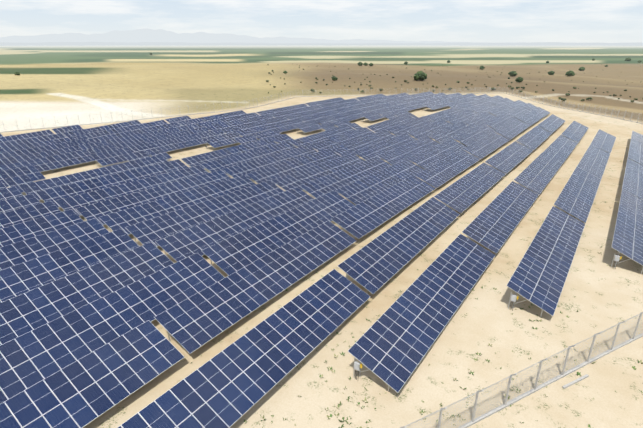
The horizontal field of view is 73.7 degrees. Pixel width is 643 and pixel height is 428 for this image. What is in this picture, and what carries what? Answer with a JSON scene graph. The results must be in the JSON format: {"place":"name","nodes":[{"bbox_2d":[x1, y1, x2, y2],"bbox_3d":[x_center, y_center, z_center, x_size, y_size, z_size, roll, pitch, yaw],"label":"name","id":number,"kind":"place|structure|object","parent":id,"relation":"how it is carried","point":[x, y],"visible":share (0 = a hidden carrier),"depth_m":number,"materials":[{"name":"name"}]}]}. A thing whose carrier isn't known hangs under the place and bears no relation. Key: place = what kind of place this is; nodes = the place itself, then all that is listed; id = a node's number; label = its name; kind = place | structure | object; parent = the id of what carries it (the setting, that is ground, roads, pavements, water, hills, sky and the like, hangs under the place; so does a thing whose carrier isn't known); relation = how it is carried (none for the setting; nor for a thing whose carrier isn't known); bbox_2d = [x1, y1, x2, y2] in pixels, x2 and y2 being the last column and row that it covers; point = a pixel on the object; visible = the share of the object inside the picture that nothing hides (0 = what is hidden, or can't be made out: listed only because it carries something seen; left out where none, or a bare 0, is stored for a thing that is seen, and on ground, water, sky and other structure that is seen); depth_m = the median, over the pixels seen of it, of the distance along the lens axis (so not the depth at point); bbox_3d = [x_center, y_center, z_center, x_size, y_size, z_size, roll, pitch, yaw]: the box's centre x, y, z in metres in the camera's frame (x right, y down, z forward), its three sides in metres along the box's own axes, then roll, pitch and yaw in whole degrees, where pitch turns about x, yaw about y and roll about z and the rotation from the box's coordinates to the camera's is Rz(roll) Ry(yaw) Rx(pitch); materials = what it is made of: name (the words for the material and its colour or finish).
{"place":"outdoors","nodes":[
{"label":"outdoors","id":0,"kind":"place"},
{"bbox_2d":[0,28,527,42],"bbox_3d":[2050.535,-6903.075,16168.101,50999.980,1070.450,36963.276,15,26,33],"label":"mountains","id":1,"kind":"structure","parent":0,"point":[141,35],"depth_m":29751.96,"materials":[{"name":"grey stone"}]},
{"bbox_2d":[0,45,642,427],"bbox_3d":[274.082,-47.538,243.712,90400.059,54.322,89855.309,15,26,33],"label":"ground","id":2,"kind":"structure","parent":0,"point":[58,83],"depth_m":53.77,"materials":[{"name":"beige sand"}]},
{"bbox_2d":[0,91,642,427],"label":"solar panels","id":3,"kind":"object","parent":2,"relation":"on","point":[242,230],"visible":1,"depth_m":46.33,"materials":[{"name":"blue"}]},
{"bbox_2d":[0,87,642,427],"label":"fence posts","id":4,"kind":"object","parent":2,"relation":"on","point":[473,421],"visible":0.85,"depth_m":30.44,"materials":[{"name":"grey metal"}]},
{"bbox_2d":[2,88,642,427],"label":"fence","id":5,"kind":"object","parent":2,"relation":"on","point":[560,367],"visible":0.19,"depth_m":30.32,"materials":[{"name":"grey metal"}]},
{"bbox_2d":[4,95,642,423],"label":"panel support posts","id":6,"kind":"object","parent":2,"relation":"on","point":[360,371],"visible":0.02,"depth_m":49.53,"materials":[{"name":"metal"}]},
{"bbox_2d":[353,254,621,379],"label":"inverter boxes","id":7,"kind":"object","parent":6,"relation":"attached to","point":[357,366],"visible":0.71,"depth_m":36.54,"materials":[{"name":"white metal"}]},
{"bbox_2d":[14,53,641,82],"bbox_3d":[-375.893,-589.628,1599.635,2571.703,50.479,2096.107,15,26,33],"label":"trees","id":8,"kind":"object","parent":2,"relation":"on","point":[420,75],"visible":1,"depth_m":534.33,"materials":[{"name":"green plant"}]},
{"bbox_2d":[191,168,642,427],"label":"weed tufts","id":9,"kind":"object","parent":2,"relation":"on","point":[477,353],"visible":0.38,"depth_m":30.18,"materials":[{"name":"green plant"}]},
{"bbox_2d":[266,64,642,101],"bbox_3d":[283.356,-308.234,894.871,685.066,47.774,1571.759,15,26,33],"label":"shrubs","id":10,"kind":"object","parent":2,"relation":"on","point":[509,86],"visible":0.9,"depth_m":222.96,"materials":[{"name":"green plant"}]},
{"bbox_2d":[562,374,588,388],"bbox_3d":[17.447,11.498,29.424,2.512,0.212,0.140,-10,24,-24],"label":"pipe","id":11,"kind":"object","parent":2,"relation":"on","point":[575,381],"depth_m":29.34,"materials":[{"name":"white plastic"}]},
{"bbox_2d":[0,42,642,45],"bbox_3d":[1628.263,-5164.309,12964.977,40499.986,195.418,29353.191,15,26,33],"label":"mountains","id":12,"kind":"structure","parent":0,"point":[186,43],"depth_m":23228.93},
{"bbox_2d":[0,0,642,42],"label":"sky","id":13,"kind":"structure","parent":0,"point":[490,21],"materials":[{"name":"white"}]}
]}

